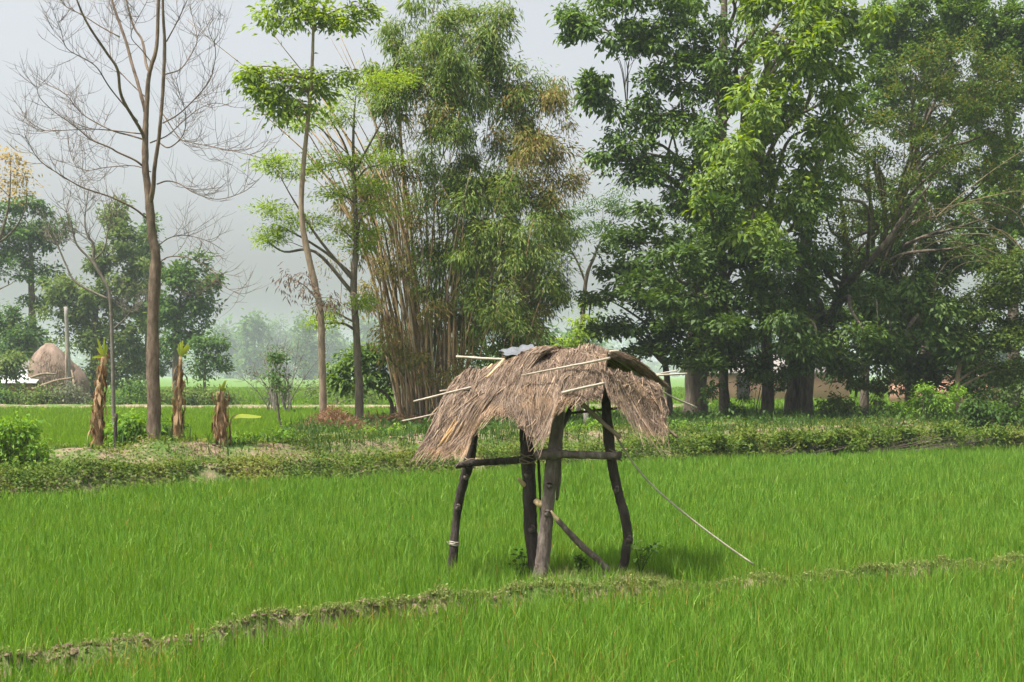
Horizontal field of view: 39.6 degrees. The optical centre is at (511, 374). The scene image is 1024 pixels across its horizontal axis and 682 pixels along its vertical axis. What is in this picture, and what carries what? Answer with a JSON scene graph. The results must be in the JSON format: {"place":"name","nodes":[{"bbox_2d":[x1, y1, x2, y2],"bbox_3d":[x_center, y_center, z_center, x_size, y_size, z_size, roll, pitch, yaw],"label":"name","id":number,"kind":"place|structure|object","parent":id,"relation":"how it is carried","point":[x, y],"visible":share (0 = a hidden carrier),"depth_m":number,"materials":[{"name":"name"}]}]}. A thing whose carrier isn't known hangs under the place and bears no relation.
{"place":"outdoors","nodes":[
{"label":"outdoors","id":0,"kind":"place"},
{"bbox_2d":[0,375,1023,681],"bbox_3d":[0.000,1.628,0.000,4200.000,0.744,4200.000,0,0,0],"label":"ground","id":1,"kind":"structure","parent":0,"point":[234,449],"depth_m":25.17,"materials":[{"name":"soil"}]},
{"bbox_2d":[0,379,29,404],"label":"hedge bush","id":2,"kind":"object","parent":1,"relation":"on","point":[3,396],"visible":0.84,"depth_m":79.97,"materials":[{"name":"green plant"}]},
{"bbox_2d":[0,343,33,401],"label":"distant tree","id":3,"kind":"object","parent":1,"relation":"on","point":[10,369],"visible":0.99,"depth_m":87.70,"materials":[{"name":"green plant"}]},
{"bbox_2d":[0,370,38,404],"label":"house","id":4,"kind":"structure","parent":1,"relation":"on","point":[30,382],"depth_m":92.40,"materials":[{"name":"brick"}]},
{"bbox_2d":[0,298,50,361],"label":"distant tree","id":5,"kind":"object","parent":1,"relation":"on","point":[25,342],"visible":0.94,"depth_m":99.61,"materials":[{"name":"green plant"}]},
{"bbox_2d":[0,139,50,289],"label":"flowering tree","id":6,"kind":"object","parent":1,"relation":"on","point":[9,188],"visible":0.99,"depth_m":41.97,"materials":[{"name":"orange plant"}]},
{"bbox_2d":[0,318,53,358],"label":"tree","id":7,"kind":"object","parent":1,"relation":"on","point":[19,337],"visible":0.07,"depth_m":239.19,"materials":[{"name":"green plant"}]},
{"bbox_2d":[0,407,59,469],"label":"leafy bush","id":8,"kind":"object","parent":1,"relation":"on","point":[23,436],"visible":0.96,"depth_m":24.91,"materials":[{"name":"green plant"}]},
{"bbox_2d":[0,194,78,358],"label":"distant tree","id":9,"kind":"object","parent":1,"relation":"on","point":[21,236],"visible":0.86,"depth_m":107.72,"materials":[{"name":"green plant"}]},
{"bbox_2d":[5,380,78,404],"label":"hedge bush","id":10,"kind":"object","parent":1,"relation":"on","point":[39,393],"visible":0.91,"depth_m":79.75,"materials":[{"name":"green plant"}]},
{"bbox_2d":[30,372,56,378],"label":"log","id":11,"kind":"object","parent":1,"relation":"on","point":[37,375],"visible":1,"depth_m":84.94,"materials":[{"name":"brown wood"}]},
{"bbox_2d":[32,377,73,390],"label":"log","id":12,"kind":"object","parent":1,"relation":"on","point":[50,382],"visible":0.86,"depth_m":83.94,"materials":[{"name":"brown wood"}]},
{"bbox_2d":[27,343,90,403],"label":"haystack","id":13,"kind":"object","parent":1,"relation":"on","point":[48,357],"visible":0.54,"depth_m":92.96,"materials":[{"name":"plant"}]},
{"bbox_2d":[42,379,92,404],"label":"hedge bush","id":14,"kind":"object","parent":1,"relation":"on","point":[72,392],"visible":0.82,"depth_m":79.80,"materials":[{"name":"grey plant"}]},
{"bbox_2d":[64,307,77,403],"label":"wooden pole","id":15,"kind":"object","parent":1,"relation":"on","point":[68,371],"visible":0.67,"depth_m":85.89,"materials":[{"name":"grey wood"}]},
{"bbox_2d":[28,175,162,428],"bbox_3d":[-13.510,-2.271,46.052,4.220,8.571,2.130,0,0,13],"label":"bare tree","id":16,"kind":"object","parent":1,"relation":"on","point":[112,328],"visible":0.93,"depth_m":45.97,"materials":[{"name":"brown wood"}]},
{"bbox_2d":[30,188,161,398],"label":"distant tree","id":17,"kind":"object","parent":1,"relation":"on","point":[87,306],"visible":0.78,"depth_m":103.50,"materials":[{"name":"green plant"}]},
{"bbox_2d":[87,338,108,448],"bbox_3d":[-7.917,0.568,27.289,0.360,2.539,0.370,0,0,38],"label":"banana plant","id":18,"kind":"object","parent":1,"relation":"on","point":[97,422],"visible":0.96,"depth_m":27.24,"materials":[{"name":"brown plant"}]},
{"bbox_2d":[113,413,117,447],"bbox_3d":[-7.579,1.103,27.198,0.083,0.710,0.071,0,0,0],"label":"wooden stake","id":19,"kind":"object","parent":1,"relation":"on","point":[115,426],"visible":0.82,"depth_m":27.18,"materials":[{"name":"grey wood"}]},
{"bbox_2d":[88,377,162,404],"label":"hedge bush","id":20,"kind":"object","parent":1,"relation":"on","point":[136,391],"visible":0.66,"depth_m":79.81,"materials":[{"name":"green plant"}]},
{"bbox_2d":[102,408,166,447],"bbox_3d":[-7.568,1.266,27.925,1.467,1.218,1.144,0,0,17],"label":"leafy bush","id":21,"kind":"object","parent":1,"relation":"on","point":[132,424],"visible":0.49,"depth_m":27.80,"materials":[{"name":"green plant"}]},
{"bbox_2d":[0,0,290,441],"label":"bare tree","id":22,"kind":"object","parent":1,"relation":"on","point":[153,382],"visible":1,"depth_m":27.39,"materials":[{"name":"brown plant"}]},
{"bbox_2d":[121,212,172,389],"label":"distant tree","id":23,"kind":"object","parent":1,"relation":"on","point":[162,370],"visible":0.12,"depth_m":117.75,"materials":[{"name":"green plant"}]},
{"bbox_2d":[161,413,188,439],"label":"leafy bush","id":24,"kind":"object","parent":1,"relation":"on","point":[164,428],"visible":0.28,"depth_m":28.43,"materials":[{"name":"green plant"}]},
{"bbox_2d":[170,340,190,440],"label":"banana plant","id":25,"kind":"object","parent":1,"relation":"on","point":[178,416],"visible":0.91,"depth_m":27.56,"materials":[{"name":"brown plant"}]},
{"bbox_2d":[142,246,228,394],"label":"distant tree","id":26,"kind":"object","parent":1,"relation":"on","point":[169,305],"visible":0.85,"depth_m":99.69,"materials":[{"name":"green plant"}]},
{"bbox_2d":[160,379,216,405],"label":"hedge bush","id":27,"kind":"object","parent":1,"relation":"on","point":[167,397],"visible":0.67,"depth_m":79.84,"materials":[{"name":"green plant"}]},
{"bbox_2d":[183,325,239,399],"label":"distant tree","id":28,"kind":"object","parent":1,"relation":"on","point":[203,344],"visible":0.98,"depth_m":91.73,"materials":[{"name":"green plant"}]},
{"bbox_2d":[211,381,230,446],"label":"banana plant","id":29,"kind":"object","parent":1,"relation":"on","point":[220,418],"visible":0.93,"depth_m":27.72,"materials":[{"name":"brown plant"}]},
{"bbox_2d":[192,313,251,378],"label":"tree","id":30,"kind":"object","parent":1,"relation":"on","point":[234,343],"visible":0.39,"depth_m":637.39,"materials":[{"name":"green plant"}]},
{"bbox_2d":[190,384,253,404],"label":"hedge bush","id":31,"kind":"object","parent":1,"relation":"on","point":[208,397],"visible":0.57,"depth_m":79.75,"materials":[{"name":"green plant"}]},
{"bbox_2d":[229,414,260,444],"bbox_3d":[-5.228,1.083,27.830,0.651,0.607,0.196,0,0,0],"label":"banana sucker","id":32,"kind":"object","parent":1,"relation":"on","point":[245,416],"visible":1,"depth_m":27.82,"materials":[{"name":"yellow plant"}]},
{"bbox_2d":[228,307,278,379],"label":"tree","id":33,"kind":"object","parent":1,"relation":"on","point":[254,326],"visible":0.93,"depth_m":518.05,"materials":[{"name":"green plant"}]},
{"bbox_2d":[228,420,312,445],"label":"leafy bush","id":34,"kind":"object","parent":1,"relation":"on","point":[283,434],"visible":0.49,"depth_m":28.44,"materials":[{"name":"green plant"}]},
{"bbox_2d":[0,583,544,674],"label":"soil clods","id":35,"kind":"object","parent":1,"relation":"on","point":[6,655],"visible":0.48,"depth_m":9.98,"materials":[{"name":"brown soil"}]},
{"bbox_2d":[249,339,295,428],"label":"young tree","id":36,"kind":"object","parent":1,"relation":"on","point":[275,378],"visible":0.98,"depth_m":46.98,"materials":[{"name":"green plant"}]},
{"bbox_2d":[233,336,330,411],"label":"twiggy bush","id":37,"kind":"object","parent":1,"relation":"on","point":[272,394],"visible":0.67,"depth_m":69.98,"materials":[{"name":"green plant"}]},
{"bbox_2d":[256,313,307,377],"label":"tree","id":38,"kind":"object","parent":1,"relation":"on","point":[279,341],"visible":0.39,"depth_m":697.73,"materials":[{"name":"green plant"}]},
{"bbox_2d":[285,311,318,379],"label":"tree","id":39,"kind":"object","parent":1,"relation":"on","point":[310,354],"visible":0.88,"depth_m":478.44,"materials":[{"name":"green plant"}]},
{"bbox_2d":[226,0,388,416],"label":"silk cotton tree","id":40,"kind":"object","parent":1,"relation":"on","point":[252,77],"visible":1,"depth_m":37.93,"materials":[{"name":"green plant"}]},
{"bbox_2d":[266,257,357,323],"bbox_3d":[-5.261,-2.162,37.462,2.441,1.761,1.291,0,0,0],"label":"withered shrub","id":41,"kind":"object","parent":40,"relation":"hanging from","point":[318,298],"visible":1,"depth_m":37.48,"materials":[{"name":"brown plant"}]},
{"bbox_2d":[311,414,328,430],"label":"leafy bush","id":42,"kind":"object","parent":1,"relation":"on","point":[318,425],"visible":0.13,"depth_m":33.93,"materials":[{"name":"green plant"}]},
{"bbox_2d":[291,324,349,378],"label":"tree","id":43,"kind":"object","parent":1,"relation":"on","point":[334,340],"visible":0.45,"depth_m":577.69,"materials":[{"name":"green plant"}]},
{"bbox_2d":[229,61,433,421],"bbox_3d":[-5.066,-3.654,39.755,5.921,10.370,3.204,0,0,0],"label":"feathery tree","id":44,"kind":"object","parent":1,"relation":"on","point":[362,302],"visible":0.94,"depth_m":39.90,"materials":[{"name":"green plant"}]},
{"bbox_2d":[293,399,391,430],"bbox_3d":[-4.578,1.449,36.395,4.483,1.635,3.417,0,0,-21],"label":"dry bush","id":45,"kind":"object","parent":1,"relation":"on","point":[336,415],"visible":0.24,"depth_m":36.34,"materials":[{"name":"brown plant"}]},
{"bbox_2d":[296,376,389,404],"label":"hedge bush","id":46,"kind":"object","parent":1,"relation":"on","point":[370,396],"visible":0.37,"depth_m":82.16,"materials":[{"name":"green plant"}]},
{"bbox_2d":[312,341,410,417],"bbox_3d":[-4.560,0.136,44.027,3.305,2.952,1.941,0,0,0],"label":"tree","id":47,"kind":"object","parent":1,"relation":"on","point":[341,376],"visible":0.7,"depth_m":43.81,"materials":[{"name":"green plant"}]},
{"bbox_2d":[341,313,388,378],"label":"tree","id":48,"kind":"object","parent":1,"relation":"on","point":[365,327],"visible":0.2,"depth_m":636.72,"materials":[{"name":"green plant"}]},
{"bbox_2d":[341,422,404,432],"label":"leafy bush","id":49,"kind":"object","parent":1,"relation":"on","point":[398,423],"visible":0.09,"depth_m":33.02,"materials":[{"name":"green plant"}]},
{"bbox_2d":[186,0,601,425],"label":"bamboo clump","id":50,"kind":"object","parent":1,"relation":"on","point":[450,72],"visible":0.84,"depth_m":41.86,"materials":[{"name":"green plant"}]},
{"bbox_2d":[378,321,451,378],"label":"tree","id":51,"kind":"object","parent":1,"relation":"on","point":[420,343],"visible":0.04,"depth_m":248.71,"materials":[{"name":"green plant"}]},
{"bbox_2d":[0,404,1007,447],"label":"rice plants","id":52,"kind":"object","parent":1,"relation":"on","point":[71,424],"visible":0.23,"depth_m":57.45,"materials":[{"name":"green plant"}]},
{"bbox_2d":[458,328,562,369],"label":"shade tree","id":53,"kind":"object","parent":1,"relation":"on","point":[484,362],"visible":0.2,"depth_m":46.97,"materials":[{"name":"green plant"}]},
{"bbox_2d":[0,442,1023,653],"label":"rice plants","id":54,"kind":"object","parent":1,"relation":"on","point":[736,483],"visible":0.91,"depth_m":16.80,"materials":[{"name":"green plant"}]},
{"bbox_2d":[0,542,1023,681],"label":"rice plants","id":55,"kind":"object","parent":1,"relation":"on","point":[926,604],"visible":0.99,"depth_m":9.85,"materials":[{"name":"green plant"}]},
{"bbox_2d":[0,412,1023,498],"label":"bank creepers","id":56,"kind":"object","parent":1,"relation":"on","point":[502,450],"visible":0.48,"depth_m":26.33,"materials":[{"name":"green plant"}]},
{"bbox_2d":[0,550,1023,676],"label":"bund grass","id":57,"kind":"structure","parent":1,"relation":"on","point":[652,577],"depth_m":12.00,"materials":[{"name":"green plant"}]},
{"bbox_2d":[0,470,1023,681],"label":"yellowed rice","id":58,"kind":"object","parent":1,"relation":"on","point":[531,621],"visible":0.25,"depth_m":10.62,"materials":[{"name":"yellow plant"}]},
{"bbox_2d":[508,548,527,574],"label":"weed","id":59,"kind":"object","parent":1,"relation":"on","point":[523,564],"visible":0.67,"depth_m":13.19,"materials":[{"name":"green plant"}]},
{"bbox_2d":[59,418,983,476],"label":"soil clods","id":60,"kind":"object","parent":1,"relation":"on","point":[214,444],"visible":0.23,"depth_m":27.40,"materials":[{"name":"brown soil"}]},
{"bbox_2d":[22,309,1023,376],"bbox_3d":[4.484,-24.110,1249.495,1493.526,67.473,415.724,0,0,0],"label":"woodland","id":61,"kind":"object","parent":1,"relation":"on","point":[654,366],"visible":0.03,"depth_m":1101.36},
{"bbox_2d":[72,400,1023,457],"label":"undergrowth","id":62,"kind":"object","parent":1,"relation":"on","point":[777,413],"visible":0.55,"depth_m":37.05,"materials":[{"name":"green plant"}]},
{"bbox_2d":[530,322,608,347],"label":"tree","id":63,"kind":"object","parent":1,"relation":"on","point":[564,334],"visible":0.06,"depth_m":229.15,"materials":[{"name":"green plant"}]},
{"bbox_2d":[402,343,753,578],"bbox_3d":[0.473,0.879,13.578,3.127,2.345,2.143,0,0,-15],"label":"field shelter","id":64,"kind":"object","parent":1,"relation":"on","point":[536,391],"visible":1,"depth_m":13.05,"materials":[{"name":"brown wood"}]},
{"bbox_2d":[498,344,535,356],"bbox_3d":[0.062,-0.227,13.660,0.464,0.122,0.299,0,0,21],"label":"plastic sheet","id":65,"kind":"object","parent":64,"relation":"on","point":[510,351],"visible":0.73,"depth_m":13.58,"materials":[{"name":"white plastic"}]},
{"bbox_2d":[551,510,610,570],"bbox_3d":[0.623,1.518,12.917,0.560,0.573,0.074,0,0,-9],"label":"leaning branch","id":66,"kind":"object","parent":1,"relation":"on","point":[583,547],"visible":0.98,"depth_m":12.89,"materials":[{"name":"brown wood"}]},
{"bbox_2d":[571,554,590,573],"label":"weed","id":67,"kind":"object","parent":1,"relation":"on","point":[579,560],"visible":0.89,"depth_m":12.94,"materials":[{"name":"green plant"}]},
{"bbox_2d":[566,414,601,431],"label":"leafy bush","id":68,"kind":"object","parent":1,"relation":"on","point":[590,423],"visible":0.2,"depth_m":33.88,"materials":[{"name":"green plant"}]},
{"bbox_2d":[583,409,588,426],"bbox_3d":[1.873,1.226,36.000,0.106,0.699,0.106,0,0,-25],"label":"boundary post","id":69,"kind":"object","parent":1,"relation":"on","point":[585,415],"visible":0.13,"depth_m":35.96,"materials":[{"name":"grey concrete"}]},
{"bbox_2d":[526,184,649,414],"bbox_3d":[2.943,-2.711,56.069,5.220,9.527,2.517,0,0,0],"label":"light tree","id":70,"kind":"object","parent":1,"relation":"on","point":[609,206],"visible":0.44,"depth_m":55.93,"materials":[{"name":"green plant"}]},
{"bbox_2d":[550,295,628,406],"bbox_3d":[2.705,-0.465,51.979,3.136,5.031,1.822,0,0,0],"label":"young tree","id":71,"kind":"object","parent":1,"relation":"on","point":[581,335],"visible":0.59,"depth_m":51.89,"materials":[{"name":"green plant"}]},
{"bbox_2d":[566,242,684,416],"bbox_3d":[3.903,-1.224,44.150,4.288,5.738,2.729,0,0,-33],"label":"shade tree","id":72,"kind":"object","parent":1,"relation":"on","point":[621,327],"visible":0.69,"depth_m":43.80,"materials":[{"name":"green plant"}]},
{"bbox_2d":[625,540,663,572],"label":"weed","id":73,"kind":"object","parent":1,"relation":"on","point":[636,559],"visible":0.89,"depth_m":12.99,"materials":[{"name":"green plant"}]},
{"bbox_2d":[544,0,796,415],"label":"broadleaf tree","id":74,"kind":"object","parent":1,"relation":"on","point":[576,24],"visible":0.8,"depth_m":45.78,"materials":[{"name":"green plant"}]},
{"bbox_2d":[671,419,717,430],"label":"leafy bush","id":75,"kind":"object","parent":1,"relation":"on","point":[681,424],"visible":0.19,"depth_m":36.06,"materials":[{"name":"green plant"}]},
{"bbox_2d":[595,189,812,412],"bbox_3d":[5.524,-1.956,43.352,6.400,7.026,8.250,0,0,-18],"label":"shade tree","id":76,"kind":"object","parent":1,"relation":"on","point":[698,262],"visible":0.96,"depth_m":42.43,"materials":[{"name":"green plant"}]},
{"bbox_2d":[697,370,791,416],"bbox_3d":[7.716,0.610,46.997,3.191,1.808,1.209,0,0,0],"label":"leafy bush","id":77,"kind":"object","parent":1,"relation":"on","point":[777,388],"visible":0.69,"depth_m":46.97,"materials":[{"name":"green plant"}]},
{"bbox_2d":[745,324,777,354],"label":"tree","id":78,"kind":"object","parent":1,"relation":"on","point":[753,349],"visible":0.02,"depth_m":218.69,"materials":[{"name":"green plant"}]},
{"bbox_2d":[679,355,854,402],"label":"house","id":79,"kind":"structure","parent":1,"relation":"on","point":[818,392],"depth_m":100.00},
{"bbox_2d":[737,377,749,399],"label":"door","id":80,"kind":"structure","parent":79,"relation":"in","point":[740,390],"depth_m":99.95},
{"bbox_2d":[676,0,897,415],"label":"mango tree","id":81,"kind":"object","parent":1,"relation":"on","point":[817,34],"visible":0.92,"depth_m":41.16,"materials":[{"name":"green plant"}]},
{"bbox_2d":[619,419,1023,457],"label":"creeper mound","id":82,"kind":"object","parent":1,"relation":"on","point":[802,439],"visible":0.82,"depth_m":33.01,"materials":[{"name":"green plant"}]},
{"bbox_2d":[723,114,931,416],"bbox_3d":[9.204,-3.617,43.541,6.019,10.457,10.400,0,0,29],"label":"leaning tree","id":83,"kind":"object","parent":1,"relation":"on","point":[802,325],"visible":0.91,"depth_m":43.05,"materials":[{"name":"green plant"}]},
{"bbox_2d":[812,368,909,417],"bbox_3d":[10.794,0.631,44.005,3.035,1.721,1.381,0,0,0],"label":"leafy bush","id":84,"kind":"object","parent":1,"relation":"on","point":[878,388],"visible":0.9,"depth_m":43.93,"materials":[{"name":"green plant"}]},
{"bbox_2d":[800,24,1023,408],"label":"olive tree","id":85,"kind":"object","parent":1,"relation":"on","point":[902,190],"visible":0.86,"depth_m":44.98,"materials":[{"name":"green plant"}]},
{"bbox_2d":[846,0,986,402],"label":"broadleaf tree","id":86,"kind":"object","parent":1,"relation":"on","point":[907,14],"visible":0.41,"depth_m":57.64,"materials":[{"name":"green plant"}]},
{"bbox_2d":[814,214,1022,406],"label":"shade tree","id":87,"kind":"object","parent":1,"relation":"on","point":[925,313],"visible":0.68,"depth_m":50.19,"materials":[{"name":"green plant"}]},
{"bbox_2d":[885,379,971,420],"bbox_3d":[11.924,0.802,41.011,2.617,1.340,1.384,0,0,0],"label":"leafy bush","id":88,"kind":"object","parent":1,"relation":"on","point":[927,392],"visible":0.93,"depth_m":40.93,"materials":[{"name":"green plant"}]},
{"bbox_2d":[889,375,1000,404],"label":"mud wall","id":89,"kind":"structure","parent":1,"relation":"on","point":[892,397],"depth_m":89.83,"materials":[{"name":"brown soil"}]},
{"bbox_2d":[888,149,1023,297],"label":"arching bare shrub","id":90,"kind":"object","parent":1,"relation":"on","point":[962,203],"visible":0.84,"depth_m":43.15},
{"bbox_2d":[901,329,1023,374],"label":"tree","id":91,"kind":"object","parent":1,"relation":"on","point":[1001,355],"visible":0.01,"depth_m":218.94,"materials":[{"name":"green plant"}]},
{"bbox_2d":[923,0,1023,407],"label":"broadleaf tree","id":92,"kind":"object","parent":1,"relation":"on","point":[1005,26],"visible":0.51,"depth_m":55.59,"materials":[{"name":"green plant"}]},
{"bbox_2d":[938,242,1023,416],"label":"round bush tree","id":93,"kind":"object","parent":1,"relation":"on","point":[1007,336],"visible":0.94,"depth_m":42.81,"materials":[{"name":"green plant"}]},
{"bbox_2d":[946,376,1023,411],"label":"leafy bush","id":94,"kind":"object","parent":1,"relation":"on","point":[1011,388],"visible":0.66,"depth_m":45.81,"materials":[{"name":"green plant"}]},
{"bbox_2d":[953,392,1023,431],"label":"leafy bush","id":95,"kind":"object","parent":1,"relation":"on","point":[976,415],"visible":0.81,"depth_m":38.86,"materials":[{"name":"green plant"}]},
{"bbox_2d":[0,0,1023,374],"label":"sky","id":96,"kind":"structure","parent":0,"point":[19,25],"materials":[{"name":"white"}]},
{"bbox_2d":[3,386,1023,407],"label":"meadow grass","id":97,"kind":"structure","parent":0,"point":[248,394],"depth_m":99.58,"materials":[{"name":"green plant"}]}
]}

